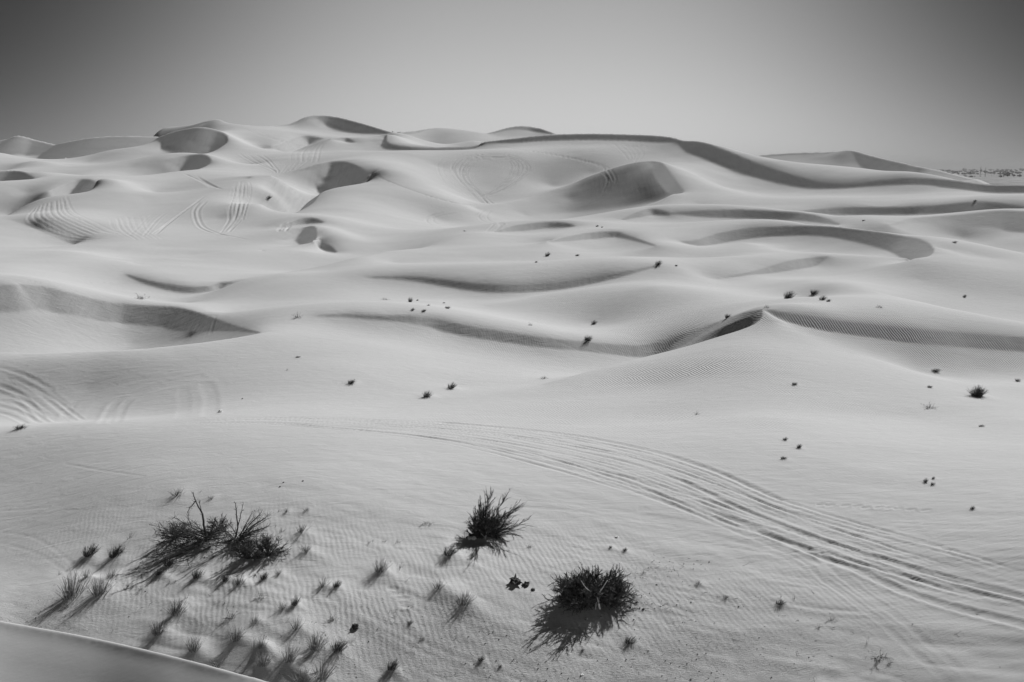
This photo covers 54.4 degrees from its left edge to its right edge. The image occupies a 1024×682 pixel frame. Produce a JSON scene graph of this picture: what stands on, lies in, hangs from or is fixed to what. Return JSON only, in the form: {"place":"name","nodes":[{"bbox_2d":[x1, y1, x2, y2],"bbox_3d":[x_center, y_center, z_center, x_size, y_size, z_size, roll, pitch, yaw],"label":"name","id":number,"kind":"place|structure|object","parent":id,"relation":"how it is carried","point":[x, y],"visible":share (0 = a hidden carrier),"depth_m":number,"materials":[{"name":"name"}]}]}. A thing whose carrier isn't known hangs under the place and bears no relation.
{"place":"outdoors","nodes":[
{"label":"outdoors","id":0,"kind":"place"},
{"bbox_2d":[9,558,978,681],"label":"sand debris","id":1,"kind":"object","parent":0,"point":[555,644],"visible":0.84,"depth_m":48.95,"materials":[{"name":"grey sand"}]},
{"bbox_2d":[0,115,1023,681],"bbox_3d":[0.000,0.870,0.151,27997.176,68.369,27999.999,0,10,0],"label":"sand ground","id":2,"kind":"structure","parent":0,"point":[116,393],"depth_m":88.38,"materials":[{"name":"grey sand"}]},
{"bbox_2d":[14,423,30,429],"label":"grass tuft","id":3,"kind":"object","parent":2,"relation":"on","point":[21,427],"visible":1,"depth_m":85.52,"materials":[{"name":"grey plant"}]},
{"bbox_2d":[53,570,98,599],"bbox_3d":[-24.144,13.464,55.148,2.173,1.496,2.125,-1,10,-5],"label":"grass tuft","id":4,"kind":"object","parent":2,"relation":"on","point":[69,590],"visible":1,"depth_m":55.18,"materials":[{"name":"grey plant"}]},
{"bbox_2d":[81,543,99,556],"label":"grass tuft","id":5,"kind":"object","parent":2,"relation":"on","point":[88,552],"visible":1,"depth_m":60.09,"materials":[{"name":"grey plant"}]},
{"bbox_2d":[88,576,114,597],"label":"grass tuft","id":6,"kind":"object","parent":2,"relation":"on","point":[97,589],"visible":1,"depth_m":54.82,"materials":[{"name":"grey plant"}]},
{"bbox_2d":[107,544,126,557],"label":"grass tuft","id":7,"kind":"object","parent":2,"relation":"on","point":[113,554],"visible":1,"depth_m":59.80,"materials":[{"name":"grey plant"}]},
{"bbox_2d":[149,619,168,635],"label":"grass tuft","id":8,"kind":"object","parent":2,"relation":"on","point":[157,632],"visible":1,"depth_m":50.96,"materials":[{"name":"grey plant"}]},
{"bbox_2d":[154,567,163,575],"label":"grass tuft","id":9,"kind":"object","parent":2,"relation":"on","point":[159,572],"visible":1,"depth_m":56.05,"materials":[{"name":"black plant"}]},
{"bbox_2d":[163,556,179,566],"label":"grass tuft","id":10,"kind":"object","parent":2,"relation":"on","point":[168,563],"visible":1,"depth_m":56.73,"materials":[{"name":"black plant"}]},
{"bbox_2d":[156,521,194,540],"bbox_3d":[-20.275,11.303,59.994,1.921,1.389,2.175,5,11,27],"label":"bush","id":11,"kind":"object","parent":2,"relation":"on","point":[172,528],"visible":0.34,"depth_m":59.84,"materials":[{"name":"black plant"}]},
{"bbox_2d":[166,598,189,615],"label":"grass tuft","id":12,"kind":"object","parent":2,"relation":"on","point":[175,609],"visible":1,"depth_m":52.22,"materials":[{"name":"grey plant"}]},
{"bbox_2d":[146,492,237,563],"bbox_3d":[-18.691,10.749,58.534,5.730,4.013,4.354,0,10,0],"label":"dead shrub","id":13,"kind":"object","parent":2,"relation":"on","point":[186,532],"visible":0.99,"depth_m":58.32,"materials":[{"name":"black plant"}]},
{"bbox_2d":[184,632,202,652],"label":"grass tuft","id":14,"kind":"object","parent":2,"relation":"on","point":[189,644],"visible":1,"depth_m":49.10,"materials":[{"name":"grey plant"}]},
{"bbox_2d":[191,569,205,578],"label":"grass tuft","id":15,"kind":"object","parent":2,"relation":"on","point":[195,575],"visible":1,"depth_m":55.05,"materials":[{"name":"grey plant"}]},
{"bbox_2d":[205,514,233,532],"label":"bush","id":16,"kind":"object","parent":2,"relation":"on","point":[222,522],"visible":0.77,"depth_m":59.73,"materials":[{"name":"black plant"}]},
{"bbox_2d":[221,572,230,581],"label":"grass tuft","id":17,"kind":"object","parent":2,"relation":"on","point":[224,578],"visible":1,"depth_m":54.15,"materials":[{"name":"grey plant"}]},
{"bbox_2d":[225,607,238,619],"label":"dry weed","id":18,"kind":"object","parent":2,"relation":"on","point":[231,615],"visible":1,"depth_m":50.91,"materials":[{"name":"grey plant"}]},
{"bbox_2d":[226,627,245,641],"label":"grass tuft","id":19,"kind":"object","parent":2,"relation":"on","point":[235,634],"visible":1,"depth_m":48.82,"materials":[{"name":"grey plant"}]},
{"bbox_2d":[233,574,244,585],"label":"grass tuft","id":20,"kind":"object","parent":2,"relation":"on","point":[240,579],"visible":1,"depth_m":53.47,"materials":[{"name":"grey plant"}]},
{"bbox_2d":[215,501,275,550],"bbox_3d":[-15.454,10.817,57.857,4.070,3.027,2.949,0,10,0],"label":"dead shrub","id":21,"kind":"object","parent":2,"relation":"on","point":[249,533],"visible":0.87,"depth_m":57.88,"materials":[{"name":"black plant"}]},
{"bbox_2d":[231,538,269,561],"bbox_3d":[-14.653,11.674,56.021,2.319,1.381,1.745,0,10,0],"label":"round bush","id":22,"kind":"object","parent":2,"relation":"on","point":[244,553],"visible":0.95,"depth_m":55.83,"materials":[{"name":"black plant"}]},
{"bbox_2d":[251,650,271,666],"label":"grass tuft","id":23,"kind":"object","parent":2,"relation":"on","point":[261,662],"visible":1,"depth_m":46.72,"materials":[{"name":"grey plant"}]},
{"bbox_2d":[257,635,267,648],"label":"grass tuft","id":24,"kind":"object","parent":2,"relation":"on","point":[260,644],"visible":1,"depth_m":47.61,"materials":[{"name":"grey plant"}]},
{"bbox_2d":[259,572,268,579],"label":"grass tuft","id":25,"kind":"object","parent":2,"relation":"on","point":[262,577],"visible":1,"depth_m":53.61,"materials":[{"name":"grey plant"}]},
{"bbox_2d":[245,533,289,559],"bbox_3d":[-13.663,11.554,55.914,2.693,1.483,2.248,0,10,0],"label":"round bush","id":26,"kind":"object","parent":2,"relation":"on","point":[267,546],"visible":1,"depth_m":55.98,"materials":[{"name":"black plant"}]},
{"bbox_2d":[279,644,302,662],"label":"grass tuft","id":27,"kind":"object","parent":2,"relation":"on","point":[290,655],"visible":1,"depth_m":46.84,"materials":[{"name":"grey plant"}]},
{"bbox_2d":[291,596,300,605],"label":"grass tuft","id":28,"kind":"object","parent":2,"relation":"on","point":[296,600],"visible":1,"depth_m":50.54,"materials":[{"name":"grey plant"}]},
{"bbox_2d":[291,620,302,629],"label":"grass tuft","id":29,"kind":"object","parent":2,"relation":"on","point":[296,624],"visible":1,"depth_m":48.68,"materials":[{"name":"grey plant"}]},
{"bbox_2d":[290,668,312,681],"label":"grass tuft","id":30,"kind":"object","parent":2,"relation":"on","point":[298,679],"visible":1,"depth_m":45.86,"materials":[{"name":"grey plant"}]},
{"bbox_2d":[296,525,310,532],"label":"grass tuft","id":31,"kind":"object","parent":2,"relation":"on","point":[301,530],"visible":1,"depth_m":57.97,"materials":[{"name":"grey plant"}]},
{"bbox_2d":[299,543,311,551],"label":"grass tuft","id":32,"kind":"object","parent":2,"relation":"on","point":[306,548],"visible":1,"depth_m":55.76,"materials":[{"name":"grey plant"}]},
{"bbox_2d":[305,630,328,651],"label":"grass tuft","id":33,"kind":"object","parent":2,"relation":"on","point":[314,645],"visible":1,"depth_m":47.46,"materials":[{"name":"grey plant"}]},
{"bbox_2d":[310,659,334,680],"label":"grass tuft","id":34,"kind":"object","parent":2,"relation":"on","point":[324,673],"visible":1,"depth_m":46.06,"materials":[{"name":"grey plant"}]},
{"bbox_2d":[317,577,330,587],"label":"grass tuft","id":35,"kind":"object","parent":2,"relation":"on","point":[323,583],"visible":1,"depth_m":52.09,"materials":[{"name":"grey plant"}]},
{"bbox_2d":[332,579,341,587],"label":"grass tuft","id":36,"kind":"object","parent":2,"relation":"on","point":[338,584],"visible":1,"depth_m":51.96,"materials":[{"name":"grey plant"}]},
{"bbox_2d":[330,638,349,652],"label":"grass tuft","id":37,"kind":"object","parent":2,"relation":"on","point":[341,646],"visible":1,"depth_m":47.47,"materials":[{"name":"grey plant"}]},
{"bbox_2d":[352,623,358,629],"bbox_3d":[-7.767,14.101,49.310,0.370,0.356,0.474,-2,10,-12],"label":"root clod","id":38,"kind":"object","parent":2,"relation":"on","point":[354,626],"visible":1,"depth_m":49.18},
{"bbox_2d":[372,557,392,572],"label":"grass tuft","id":39,"kind":"object","parent":2,"relation":"on","point":[381,567],"visible":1,"depth_m":53.17,"materials":[{"name":"grey plant"}]},
{"bbox_2d":[387,657,399,670],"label":"grass tuft","id":40,"kind":"object","parent":2,"relation":"on","point":[392,666],"visible":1,"depth_m":46.77,"materials":[{"name":"grey plant"}]},
{"bbox_2d":[422,390,434,396],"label":"grass tuft","id":41,"kind":"object","parent":2,"relation":"on","point":[426,394],"visible":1,"depth_m":93.12,"materials":[{"name":"grey plant"}]},
{"bbox_2d":[443,545,461,555],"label":"grass tuft","id":42,"kind":"object","parent":2,"relation":"on","point":[448,552],"visible":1,"depth_m":54.75,"materials":[{"name":"grey plant"}]},
{"bbox_2d":[452,591,475,606],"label":"grass tuft","id":43,"kind":"object","parent":2,"relation":"on","point":[464,599],"visible":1,"depth_m":50.75,"materials":[{"name":"grey plant"}]},
{"bbox_2d":[465,489,536,539],"bbox_3d":[-0.779,10.022,56.988,4.150,3.089,3.776,-2,10,-13],"label":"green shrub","id":44,"kind":"object","parent":2,"relation":"on","point":[485,526],"visible":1,"depth_m":57.08,"materials":[{"name":"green plant"}]},
{"bbox_2d":[509,574,521,584],"bbox_3d":[0.198,12.658,52.596,0.628,0.557,0.804,-5,11,-25],"label":"root clod","id":45,"kind":"object","parent":2,"relation":"on","point":[515,580],"visible":1,"depth_m":52.55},
{"bbox_2d":[547,562,639,614],"bbox_3d":[4.185,12.488,50.841,4.839,2.415,4.262,0,10,0],"label":"dense bush","id":46,"kind":"object","parent":2,"relation":"on","point":[584,591],"visible":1,"depth_m":50.35,"materials":[{"name":"black plant"}]},
{"bbox_2d":[624,636,636,644],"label":"grass tuft","id":47,"kind":"object","parent":2,"relation":"on","point":[628,641],"visible":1,"depth_m":47.91,"materials":[{"name":"grey plant"}]},
{"bbox_2d":[784,291,795,298],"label":"grass tuft","id":48,"kind":"object","parent":2,"relation":"on","point":[789,295],"visible":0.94,"depth_m":134.94,"materials":[{"name":"grey plant"}]},
{"bbox_2d":[809,289,820,294],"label":"grass tuft","id":49,"kind":"object","parent":2,"relation":"on","point":[814,292],"visible":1,"depth_m":152.28,"materials":[{"name":"grey plant"}]},
{"bbox_2d":[868,650,893,660],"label":"dry weed","id":50,"kind":"object","parent":2,"relation":"on","point":[881,655],"visible":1,"depth_m":44.47,"materials":[{"name":"grey plant"}]},
{"bbox_2d":[967,385,988,396],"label":"grass tuft","id":51,"kind":"object","parent":2,"relation":"on","point":[979,392],"visible":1,"depth_m":90.16,"materials":[{"name":"black plant"}]},
{"bbox_2d":[0,0,1023,169],"label":"sky","id":52,"kind":"structure","parent":0,"point":[931,84],"materials":[{"name":"grey"}]}
]}

